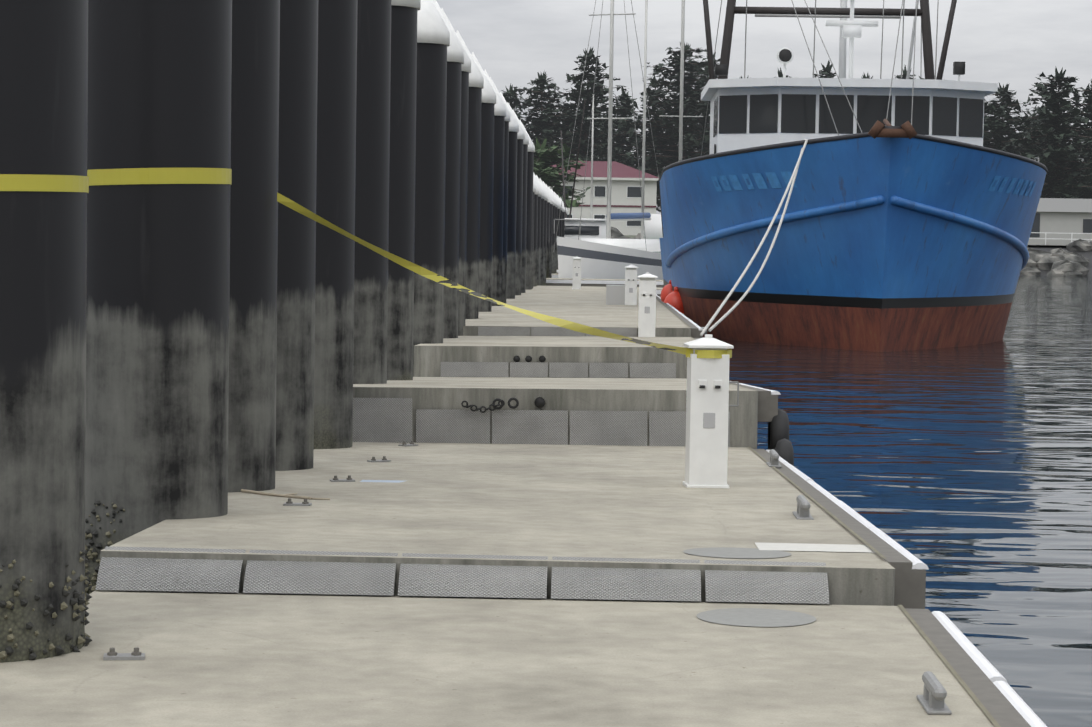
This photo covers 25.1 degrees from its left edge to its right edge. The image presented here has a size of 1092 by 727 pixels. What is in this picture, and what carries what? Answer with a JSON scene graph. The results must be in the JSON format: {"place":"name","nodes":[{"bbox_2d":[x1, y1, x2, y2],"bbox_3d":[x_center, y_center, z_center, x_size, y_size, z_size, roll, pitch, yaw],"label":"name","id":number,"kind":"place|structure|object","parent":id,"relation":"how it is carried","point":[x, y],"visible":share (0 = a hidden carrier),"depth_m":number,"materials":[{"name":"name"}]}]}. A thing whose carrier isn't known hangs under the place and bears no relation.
{"place":"outdoors","nodes":[
{"label":"outdoors","id":0,"kind":"place"},
{"bbox_2d":[352,398,411,442],"bbox_3d":[-1.526,0.531,22.810,0.567,0.429,0.012,1,3,1],"label":"dock plate","id":1,"kind":"object","parent":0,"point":[382,420],"visible":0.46,"depth_m":22.80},
{"bbox_2d":[436,0,1091,213],"label":"sky","id":2,"kind":"structure","parent":0,"point":[1011,42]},
{"bbox_2d":[624,235,1065,245],"bbox_3d":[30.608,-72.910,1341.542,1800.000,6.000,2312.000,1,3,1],"label":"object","id":3,"kind":"structure","parent":0,"point":[632,236],"depth_m":250.13,"materials":[{"name":"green plant"}]},
{"bbox_2d":[501,84,533,135],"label":"tree","id":4,"kind":"object","parent":3,"relation":"on","point":[514,99],"visible":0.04,"depth_m":328.32,"materials":[{"name":"green plant"}]},
{"bbox_2d":[511,72,575,159],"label":"tree","id":5,"kind":"object","parent":3,"relation":"on","point":[542,125],"visible":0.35,"depth_m":323.03,"materials":[{"name":"green plant"}]},
{"bbox_2d":[533,137,590,207],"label":"tree","id":6,"kind":"object","parent":3,"relation":"on","point":[546,158],"visible":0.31,"depth_m":260.27,"materials":[{"name":"green plant"}]},
{"bbox_2d":[553,107,599,160],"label":"tree","id":7,"kind":"object","parent":3,"relation":"on","point":[571,130],"visible":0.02,"depth_m":357.74,"materials":[{"name":"green plant"}]},
{"bbox_2d":[533,47,648,165],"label":"tree","id":8,"kind":"object","parent":3,"relation":"on","point":[601,99],"visible":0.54,"depth_m":319.55,"materials":[{"name":"green plant"}]},
{"bbox_2d":[589,112,617,160],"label":"tree","id":9,"kind":"object","parent":3,"relation":"on","point":[599,127],"depth_m":362.61,"materials":[{"name":"green plant"}]},
{"bbox_2d":[549,161,658,234],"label":"building","id":10,"kind":"structure","parent":3,"relation":"on","point":[626,189],"depth_m":299.13,"materials":[{"name":"grey"}]},
{"bbox_2d":[598,86,647,166],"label":"tree","id":11,"kind":"object","parent":3,"relation":"on","point":[625,102],"visible":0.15,"depth_m":334.12,"materials":[{"name":"green plant"}]},
{"bbox_2d":[615,75,695,211],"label":"tree","id":12,"kind":"object","parent":3,"relation":"on","point":[631,133],"visible":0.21,"depth_m":315.89,"materials":[{"name":"green plant"}]},
{"bbox_2d":[618,42,714,201],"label":"tree","id":13,"kind":"object","parent":3,"relation":"on","point":[692,105],"visible":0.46,"depth_m":309.65,"materials":[{"name":"green plant"}]},
{"bbox_2d":[668,52,719,155],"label":"tree","id":14,"kind":"object","parent":3,"relation":"on","point":[706,79],"visible":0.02,"depth_m":319.58,"materials":[{"name":"green plant"}]},
{"bbox_2d":[777,67,790,77],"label":"tree","id":15,"kind":"object","parent":3,"relation":"on","point":[780,74],"depth_m":315.50,"materials":[{"name":"green plant"}]},
{"bbox_2d":[814,60,835,77],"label":"tree","id":16,"kind":"object","parent":3,"relation":"on","point":[827,72],"visible":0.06,"depth_m":327.13,"materials":[{"name":"green plant"}]},
{"bbox_2d":[861,72,872,78],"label":"tree","id":17,"kind":"object","parent":3,"relation":"on","point":[865,77],"depth_m":319.21,"materials":[{"name":"green plant"}]},
{"bbox_2d":[894,65,923,78],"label":"tree","id":18,"kind":"object","parent":3,"relation":"on","point":[903,75],"depth_m":325.26,"materials":[{"name":"green plant"}]},
{"bbox_2d":[984,114,1021,147],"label":"tree","id":19,"kind":"object","parent":3,"relation":"on","point":[987,117],"depth_m":296.98,"materials":[{"name":"green plant"}]},
{"bbox_2d":[983,83,1050,197],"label":"tree","id":20,"kind":"object","parent":3,"relation":"on","point":[998,126],"visible":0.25,"depth_m":281.49,"materials":[{"name":"green plant"}]},
{"bbox_2d":[1019,112,1044,155],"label":"tree","id":21,"kind":"object","parent":3,"relation":"on","point":[1030,126],"visible":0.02,"depth_m":296.97,"materials":[{"name":"green plant"}]},
{"bbox_2d":[1000,67,1091,198],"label":"tree","id":22,"kind":"object","parent":3,"relation":"on","point":[1064,173],"visible":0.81,"depth_m":258.33,"materials":[{"name":"green plant"}]},
{"bbox_2d":[1029,104,1078,160],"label":"tree","id":23,"kind":"object","parent":3,"relation":"on","point":[1039,126],"visible":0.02,"depth_m":334.68,"materials":[{"name":"green plant"}]},
{"bbox_2d":[1028,198,1091,244],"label":"harbour shed","id":24,"kind":"structure","parent":3,"relation":"on","point":[1061,221],"depth_m":213.57,"materials":[{"name":"grey"}]},
{"bbox_2d":[1041,79,1091,198],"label":"tree","id":25,"kind":"object","parent":3,"relation":"on","point":[1087,92],"visible":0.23,"depth_m":266.69,"materials":[{"name":"green plant"}]},
{"bbox_2d":[703,276,1091,726],"bbox_3d":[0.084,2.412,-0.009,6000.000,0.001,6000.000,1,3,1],"label":"water","id":26,"kind":"structure","parent":0,"point":[963,474],"depth_m":26.79,"materials":[{"name":"blue liquid"}]},
{"bbox_2d":[0,0,87,662],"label":"pile","id":27,"kind":"object","parent":26,"relation":"in","point":[43,131],"visible":0.88,"depth_m":10.18,"materials":[{"name":"black metal"}]},
{"bbox_2d":[0,174,88,192],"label":"band","id":28,"kind":"object","parent":27,"relation":"attached to","point":[31,182],"visible":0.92,"depth_m":10.14,"materials":[{"name":"yellow"}]},
{"bbox_2d":[0,549,91,659],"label":"barnacles","id":29,"kind":"object","parent":27,"relation":"attached to","point":[87,640],"visible":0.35,"depth_m":10.31},
{"bbox_2d":[85,0,231,593],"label":"pile","id":30,"kind":"object","parent":26,"relation":"in","point":[158,292],"visible":0.65,"depth_m":14.14,"materials":[{"name":"black metal"}]},
{"bbox_2d":[85,501,124,596],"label":"barnacles","id":31,"kind":"object","parent":30,"relation":"attached to","point":[90,556],"visible":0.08,"depth_m":14.23},
{"bbox_2d":[87,168,231,185],"bbox_3d":[-2.234,-1.088,14.318,0.912,0.121,0.516,-1,3,-26],"label":"band","id":32,"kind":"object","parent":30,"relation":"attached to","point":[123,176],"visible":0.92,"depth_m":14.09,"materials":[{"name":"yellow"}]},
{"bbox_2d":[228,0,279,491],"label":"pile","id":33,"kind":"object","parent":26,"relation":"in","point":[253,240],"visible":0.25,"depth_m":16.36,"materials":[{"name":"black metal"}]},
{"bbox_2d":[275,0,317,470],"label":"pile","id":34,"kind":"object","parent":26,"relation":"in","point":[297,158],"visible":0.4,"depth_m":18.60,"materials":[{"name":"black metal"}]},
{"bbox_2d":[314,0,357,448],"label":"pile","id":35,"kind":"object","parent":26,"relation":"in","point":[335,205],"visible":0.33,"depth_m":21.56,"materials":[{"name":"black metal"}]},
{"bbox_2d":[353,0,390,383],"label":"pile","id":36,"kind":"object","parent":26,"relation":"in","point":[372,180],"visible":0.23,"depth_m":25.02,"materials":[{"name":"black metal"}]},
{"bbox_2d":[387,0,420,379],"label":"pile","id":37,"kind":"object","parent":26,"relation":"in","point":[403,87],"visible":0.31,"depth_m":28.56,"materials":[{"name":"black metal"}]},
{"bbox_2d":[413,0,449,374],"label":"pile","id":38,"kind":"object","parent":26,"relation":"in","point":[433,38],"visible":0.38,"depth_m":34.03,"materials":[{"name":"black metal"}]},
{"bbox_2d":[432,0,463,337],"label":"pile","id":39,"kind":"object","parent":26,"relation":"in","point":[455,56],"visible":0.25,"depth_m":37.66,"materials":[{"name":"black metal"}]},
{"bbox_2d":[441,8,470,335],"bbox_3d":[-1.745,-2.263,40.031,0.970,7.070,0.970,1,3,1],"label":"pile","id":40,"kind":"object","parent":26,"relation":"in","point":[466,68],"visible":0.1,"depth_m":39.80,"materials":[{"name":"black metal"}]},
{"bbox_2d":[456,30,483,318],"bbox_3d":[-1.648,-2.486,44.298,0.970,7.070,0.970,1,3,1],"label":"pile","id":41,"kind":"object","parent":26,"relation":"in","point":[476,82],"visible":0.25,"depth_m":43.99,"materials":[{"name":"black metal"}]},
{"bbox_2d":[471,53,495,311],"bbox_3d":[-1.528,-2.762,49.582,0.970,7.070,0.970,1,3,1],"label":"pile","id":42,"kind":"object","parent":26,"relation":"in","point":[486,184],"visible":0.19,"depth_m":49.26,"materials":[{"name":"black metal"}]},
{"bbox_2d":[484,70,505,305],"bbox_3d":[-1.410,-3.035,54.809,0.970,7.070,0.970,1,3,1],"label":"pile","id":43,"kind":"object","parent":26,"relation":"in","point":[498,178],"visible":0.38,"depth_m":54.50,"materials":[{"name":"black metal"}]},
{"bbox_2d":[0,591,994,726],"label":"dock float","id":44,"kind":"object","parent":26,"relation":"on","point":[244,660],"visible":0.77,"depth_m":10.20,"materials":[{"name":"concrete"}]},
{"bbox_2d":[103,647,144,659],"bbox_3d":[-1.772,1.217,10.287,0.170,0.044,0.090,1,3,-7],"label":"pile bracket","id":45,"kind":"object","parent":44,"relation":"on","point":[112,654],"visible":1,"depth_m":10.26,"materials":[{"name":"grey metal"}]},
{"bbox_2d":[95,546,828,603],"bbox_3d":[-0.416,1.059,12.245,3.639,0.191,0.254,1,3,1],"label":"dock plate","id":46,"kind":"object","parent":44,"relation":"on","point":[213,575],"visible":0.85,"depth_m":12.19,"materials":[{"name":"metal"}]},
{"bbox_2d":[697,608,815,626],"bbox_3d":[1.001,1.208,11.652,0.570,0.001,0.570,1,3,1],"label":"manhole cover","id":47,"kind":"object","parent":44,"relation":"on","point":[757,617],"visible":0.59,"depth_m":11.65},
{"bbox_2d":[916,671,951,714],"bbox_3d":[1.506,1.278,9.501,0.094,0.109,0.392,1,3,1],"label":"cleat","id":48,"kind":"object","parent":44,"relation":"on","point":[931,699],"visible":1,"depth_m":9.40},
{"bbox_2d":[898,605,1046,726],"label":"dock edge","id":49,"kind":"object","parent":44,"relation":"attached to","point":[995,696],"visible":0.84,"depth_m":10.34,"materials":[{"name":"grey wood"}]},
{"bbox_2d":[100,442,894,605],"bbox_3d":[-0.140,1.341,17.579,3.990,1.284,10.580,1,3,1],"label":"dock float","id":50,"kind":"object","parent":26,"relation":"on","point":[601,501],"visible":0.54,"depth_m":14.79,"materials":[{"name":"concrete"}]},
{"bbox_2d":[241,489,329,499],"bbox_3d":[-1.802,0.857,16.194,0.166,0.040,1.135,-2,4,-42],"label":"twig","id":51,"kind":"object","parent":50,"relation":"on","point":[292,495],"visible":0.85,"depth_m":16.01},
{"bbox_2d":[283,498,311,505],"bbox_3d":[-1.556,0.869,15.333,0.170,0.044,0.090,1,3,1],"label":"pile bracket","id":52,"kind":"object","parent":50,"relation":"on","point":[289,502],"visible":0.96,"depth_m":15.31,"materials":[{"name":"grey metal"}]},
{"bbox_2d":[330,475,354,481],"bbox_3d":[-1.458,0.824,17.530,0.170,0.044,0.090,0,3,-16],"label":"pile bracket","id":53,"kind":"object","parent":50,"relation":"on","point":[336,479],"visible":1,"depth_m":17.50,"materials":[{"name":"grey metal"}]},
{"bbox_2d":[367,456,390,461],"bbox_3d":[-1.356,0.777,19.864,0.170,0.044,0.090,-1,4,-33],"label":"pile bracket","id":54,"kind":"object","parent":50,"relation":"on","point":[373,459],"visible":1,"depth_m":19.84,"materials":[{"name":"grey metal"}]},
{"bbox_2d":[360,480,403,482],"bbox_3d":[-0.755,0.854,17.595,1.150,0.007,0.220,1,3,1],"label":"painted marking","id":55,"kind":"object","parent":50,"relation":"on","point":[395,481],"visible":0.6,"depth_m":17.60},
{"bbox_2d":[398,441,417,446],"bbox_3d":[-1.253,0.728,22.262,0.090,0.044,0.170,3,4,40],"label":"pile bracket","id":56,"kind":"object","parent":50,"relation":"on","point":[404,443],"visible":0.96,"depth_m":22.22,"materials":[{"name":"grey metal"}]},
{"bbox_2d":[416,409,729,446],"bbox_3d":[0.251,0.593,22.823,2.932,0.339,0.012,1,3,1],"label":"dock plate","id":57,"kind":"object","parent":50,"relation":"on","point":[629,428],"visible":0.73,"depth_m":22.82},
{"bbox_2d":[683,334,738,487],"bbox_3d":[1.196,0.341,17.628,0.396,1.098,0.324,1,3,-3],"label":"pedestal","id":58,"kind":"object","parent":50,"relation":"on","point":[707,409],"visible":1,"depth_m":17.50,"materials":[{"name":"white plastic"}]},
{"bbox_2d":[277,192,690,354],"bbox_3d":[-0.385,-0.605,17.046,3.037,1.112,0.054,0,3,-19],"label":"caution tape","id":59,"kind":"object","parent":58,"relation":"attached to","point":[409,265],"visible":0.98,"depth_m":16.98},
{"bbox_2d":[686,349,731,358],"bbox_3d":[1.172,-0.074,17.604,0.330,0.060,0.335,1,3,1],"label":"caution tape","id":60,"kind":"object","parent":58,"relation":"on","point":[713,354],"visible":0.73,"depth_m":17.46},
{"bbox_2d":[683,547,790,557],"bbox_3d":[1.002,0.992,12.835,0.570,0.017,0.570,1,3,1],"label":"manhole cover","id":61,"kind":"object","parent":50,"relation":"on","point":[728,552],"visible":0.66,"depth_m":12.83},
{"bbox_2d":[766,449,781,467],"bbox_3d":[1.877,0.782,20.140,0.104,0.121,0.436,1,3,1],"label":"cleat","id":62,"kind":"object","parent":50,"relation":"on","point":[774,458],"visible":0.98,"depth_m":20.02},
{"bbox_2d":[792,495,813,519],"bbox_3d":[1.595,0.893,15.177,0.104,0.121,0.436,1,3,1],"label":"cleat","id":63,"kind":"object","parent":50,"relation":"on","point":[802,512],"visible":0.98,"depth_m":15.06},
{"bbox_2d":[755,542,875,552],"bbox_3d":[1.449,0.993,13.209,0.620,0.014,0.420,1,3,1],"label":"cover patch","id":64,"kind":"object","parent":50,"relation":"on","point":[814,547],"visible":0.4,"depth_m":13.20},
{"bbox_2d":[749,447,928,608],"bbox_3d":[1.923,1.042,17.692,0.244,0.615,10.230,1,3,1],"label":"dock edge","id":65,"kind":"object","parent":50,"relation":"attached to","point":[910,580],"visible":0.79,"depth_m":13.82,"materials":[{"name":"grey wood"}]},
{"bbox_2d":[490,77,510,302],"bbox_3d":[-1.353,-3.167,57.327,0.970,7.070,0.970,1,3,1],"label":"pile","id":66,"kind":"object","parent":26,"relation":"in","point":[505,202],"visible":0.08,"depth_m":57.11,"materials":[{"name":"black metal"}]},
{"bbox_2d":[500,92,518,298],"bbox_3d":[-1.221,-3.470,63.126,0.970,7.070,0.970,1,3,1],"label":"pile","id":67,"kind":"object","parent":26,"relation":"in","point":[512,199],"visible":0.25,"depth_m":62.83,"materials":[{"name":"black metal"}]},
{"bbox_2d":[507,102,524,294],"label":"pile","id":68,"kind":"object","parent":26,"relation":"in","point":[519,202],"visible":0.12,"depth_m":67.67,"materials":[{"name":"black metal"}]},
{"bbox_2d":[513,110,528,292],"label":"pile","id":69,"kind":"object","parent":26,"relation":"in","point":[524,209],"visible":0.15,"depth_m":71.61,"materials":[{"name":"black metal"}]},
{"bbox_2d":[519,120,534,289],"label":"pile","id":70,"kind":"object","parent":26,"relation":"in","point":[530,165],"visible":0.23,"depth_m":77.85,"materials":[{"name":"black metal"}]},
{"bbox_2d":[532,183,535,288],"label":"pile","id":71,"kind":"object","parent":26,"relation":"in","point":[534,188],"visible":0.1,"depth_m":79.66,"materials":[{"name":"black metal"}]},
{"bbox_2d":[533,179,538,286],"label":"pile","id":72,"kind":"object","parent":26,"relation":"in","point":[536,194],"visible":0.15,"depth_m":84.07,"materials":[{"name":"black metal"}]},
{"bbox_2d":[533,175,541,285],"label":"pile","id":73,"kind":"object","parent":26,"relation":"in","point":[539,237],"visible":0.17,"depth_m":88.57,"materials":[{"name":"black metal"}]},
{"bbox_2d":[533,172,544,285],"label":"pile","id":74,"kind":"object","parent":26,"relation":"in","point":[542,239],"visible":0.25,"depth_m":93.56,"materials":[{"name":"black metal"}]},
{"bbox_2d":[536,175,547,285],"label":"pile","id":75,"kind":"object","parent":26,"relation":"in","point":[545,238],"visible":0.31,"depth_m":98.56,"materials":[{"name":"black metal"}]},
{"bbox_2d":[539,179,550,277],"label":"pile","id":76,"kind":"object","parent":26,"relation":"in","point":[548,234],"visible":0.21,"depth_m":104.04,"materials":[{"name":"black metal"}]},
{"bbox_2d":[543,181,553,277],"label":"pile","id":77,"kind":"object","parent":26,"relation":"in","point":[551,224],"visible":0.25,"depth_m":109.55,"materials":[{"name":"black metal"}]},
{"bbox_2d":[546,184,555,273],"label":"pile","id":78,"kind":"object","parent":26,"relation":"in","point":[553,241],"visible":0.19,"depth_m":115.52,"materials":[{"name":"black metal"}]},
{"bbox_2d":[548,187,557,273],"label":"pile","id":79,"kind":"object","parent":26,"relation":"in","point":[555,259],"visible":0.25,"depth_m":121.53,"materials":[{"name":"black metal"}]},
{"bbox_2d":[413,336,694,377],"bbox_3d":[0.283,0.283,36.394,3.979,1.432,7.080,1,3,1],"label":"dock float","id":80,"kind":"object","parent":26,"relation":"on","point":[429,359],"visible":0.11,"depth_m":32.86,"materials":[{"name":"concrete"}]},
{"bbox_2d":[513,356,519,361],"bbox_3d":[-0.393,-0.061,32.825,0.112,0.112,0.022,1,3,1],"label":"pipe hole","id":81,"kind":"object","parent":80,"relation":"in","point":[516,358],"visible":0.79,"depth_m":32.82,"materials":[{"name":"black rubber"}]},
{"bbox_2d":[525,356,531,361],"bbox_3d":[-0.234,-0.061,32.821,0.112,0.112,0.022,1,3,1],"label":"pipe hole","id":82,"kind":"object","parent":80,"relation":"in","point":[528,358],"visible":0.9,"depth_m":32.82,"materials":[{"name":"black rubber"}]},
{"bbox_2d":[539,356,545,361],"bbox_3d":[-0.050,-0.061,32.817,0.112,0.112,0.022,1,3,1],"label":"pipe hole","id":83,"kind":"object","parent":80,"relation":"in","point":[542,358],"visible":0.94,"depth_m":32.81,"materials":[{"name":"black rubber"}]},
{"bbox_2d":[441,362,675,377],"bbox_3d":[0.162,0.086,32.815,3.157,0.236,0.012,1,3,1],"label":"dock plate","id":84,"kind":"object","parent":80,"relation":"attached to","point":[556,369],"visible":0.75,"depth_m":32.81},
{"bbox_2d":[638,272,657,336],"bbox_3d":[1.642,-0.933,39.738,0.324,1.098,0.324,1,3,1],"label":"pedestal","id":85,"kind":"object","parent":80,"relation":"on","point":[647,307],"visible":0.85,"depth_m":39.60,"materials":[{"name":"white plastic"}]},
{"bbox_2d":[353,377,757,448],"bbox_3d":[0.090,0.703,27.857,3.979,1.484,9.980,1,3,1],"label":"dock float","id":86,"kind":"object","parent":26,"relation":"on","point":[608,394],"visible":0.24,"depth_m":22.86,"materials":[{"name":"concrete"}]},
{"bbox_2d":[461,398,518,412],"bbox_3d":[-0.521,0.387,22.776,0.538,0.147,0.064,1,3,1],"label":"chain","id":87,"kind":"object","parent":86,"relation":"attached to","point":[499,400],"visible":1,"depth_m":22.77,"materials":[{"name":"black metal"}]},
{"bbox_2d":[534,396,544,407],"bbox_3d":[-0.058,0.364,22.823,0.125,0.125,0.022,1,3,1],"label":"pipe hole","id":88,"kind":"object","parent":86,"relation":"attached to","point":[539,402],"visible":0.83,"depth_m":22.82,"materials":[{"name":"black rubber"}]},
{"bbox_2d":[729,383,780,421],"bbox_3d":[2.187,0.372,27.892,0.245,0.773,9.780,1,3,1],"label":"dock edge","id":89,"kind":"object","parent":86,"relation":"attached to","point":[767,405],"visible":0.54,"depth_m":23.00,"materials":[{"name":"grey concrete"}]},
{"bbox_2d":[768,409,793,465],"bbox_3d":[2.190,0.785,22.860,0.180,0.694,1.090,1,3,1],"label":"tyre fender","id":90,"kind":"object","parent":89,"relation":"attached to","point":[779,443],"visible":0.62,"depth_m":22.91,"materials":[{"name":"black rubber"}]},
{"bbox_2d":[551,189,560,268],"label":"pile","id":91,"kind":"object","parent":26,"relation":"in","point":[558,225],"visible":0.1,"depth_m":128.49,"materials":[{"name":"black plastic"}]},
{"bbox_2d":[554,192,562,236],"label":"pile","id":92,"kind":"object","parent":26,"relation":"in","point":[560,216],"visible":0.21,"depth_m":136.44,"materials":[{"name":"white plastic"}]},
{"bbox_2d":[557,194,564,236],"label":"pile","id":93,"kind":"object","parent":26,"relation":"in","point":[563,222],"visible":0.08,"depth_m":145.42,"materials":[{"name":"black plastic"}]},
{"bbox_2d":[463,287,690,336],"bbox_3d":[0.850,-1.021,61.404,3.979,1.425,42.980,1,3,1],"label":"dock float","id":94,"kind":"object","parent":26,"relation":"on","point":[589,307],"visible":0.31,"depth_m":48.74,"materials":[{"name":"concrete"}]},
{"bbox_2d":[478,327,636,336],"bbox_3d":[0.187,-0.518,39.895,2.591,0.169,0.012,1,3,1],"label":"dock plate","id":95,"kind":"object","parent":94,"relation":"attached to","point":[535,331],"visible":0.67,"depth_m":39.89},
{"bbox_2d":[572,256,581,288],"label":"pedestal","id":96,"kind":"object","parent":94,"relation":"on","point":[576,283],"visible":0.98,"depth_m":80.02,"materials":[{"name":"white plastic"}]},
{"bbox_2d":[606,285,624,304],"bbox_3d":[1.642,-1.550,57.635,0.450,0.600,0.450,1,3,1],"label":"utility box","id":97,"kind":"object","parent":94,"relation":"on","point":[615,294],"visible":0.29,"depth_m":57.41,"materials":[{"name":"grey"}]},
{"bbox_2d":[624,264,637,304],"bbox_3d":[1.989,-1.777,57.314,0.324,1.098,0.324,1,3,1],"label":"pedestal","id":98,"kind":"object","parent":94,"relation":"on","point":[630,284],"visible":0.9,"depth_m":57.17,"materials":[{"name":"white plastic"}]},
{"bbox_2d":[656,294,702,337],"bbox_3d":[2.950,-1.403,61.437,0.248,0.611,42.780,1,3,1],"label":"dock edge","id":99,"kind":"object","parent":94,"relation":"attached to","point":[696,330],"visible":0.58,"depth_m":44.88,"materials":[{"name":"white"}]},
{"bbox_2d":[536,269,663,296],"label":"docks","id":100,"kind":"object","parent":26,"relation":"on","point":[555,281],"visible":0.02,"depth_m":99.75,"materials":[{"name":"concrete"}]},
{"bbox_2d":[553,0,702,279],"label":"boats","id":101,"kind":"object","parent":26,"relation":"on","point":[596,248],"visible":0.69,"depth_m":106.62,"materials":[{"name":"grey"}]},
{"bbox_2d":[611,227,1091,276],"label":"breakwater rocks","id":102,"kind":"object","parent":26,"relation":"in","point":[1073,259],"visible":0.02,"depth_m":179.45,"materials":[{"name":"grey stone"}]},
{"bbox_2d":[660,136,1046,351],"bbox_3d":[7.550,-2.792,65.431,9.181,5.550,28.271,1,3,1],"label":"boat hull","id":103,"kind":"object","parent":26,"relation":"in","point":[886,276],"visible":0.77,"depth_m":53.95,"materials":[{"name":"metal"}]},
{"bbox_2d":[660,280,683,313],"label":"buoy fenders","id":104,"kind":"object","parent":103,"relation":"hanging from","point":[670,297],"visible":0.52,"depth_m":60.63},
{"bbox_2d":[700,139,807,335],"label":"boat mooring lines","id":105,"kind":"object","parent":103,"relation":"attached to","point":[792,181],"visible":1,"depth_m":46.51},
{"bbox_2d":[701,77,997,153],"bbox_3d":[7.522,-5.336,62.042,7.030,3.315,6.978,1,3,1],"label":"wheelhouse","id":106,"kind":"object","parent":103,"relation":"on","point":[749,112],"visible":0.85,"depth_m":59.01,"materials":[{"name":"metal"}]},
{"bbox_2d":[701,0,1038,161],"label":"boat rigging","id":107,"kind":"object","parent":106,"relation":"attached to","point":[851,29],"visible":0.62,"depth_m":67.08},
{"bbox_2d":[658,119,1047,269],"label":"boat fittings","id":108,"kind":"object","parent":103,"relation":"attached to","point":[889,130],"visible":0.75,"depth_m":53.25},
{"bbox_2d":[711,172,1035,196],"bbox_3d":[7.475,-4.012,54.737,7.507,0.412,3.113,1,3,1],"label":"boat name lettering","id":109,"kind":"object","parent":103,"relation":"attached to","point":[772,179],"visible":0.85,"depth_m":54.43}
]}

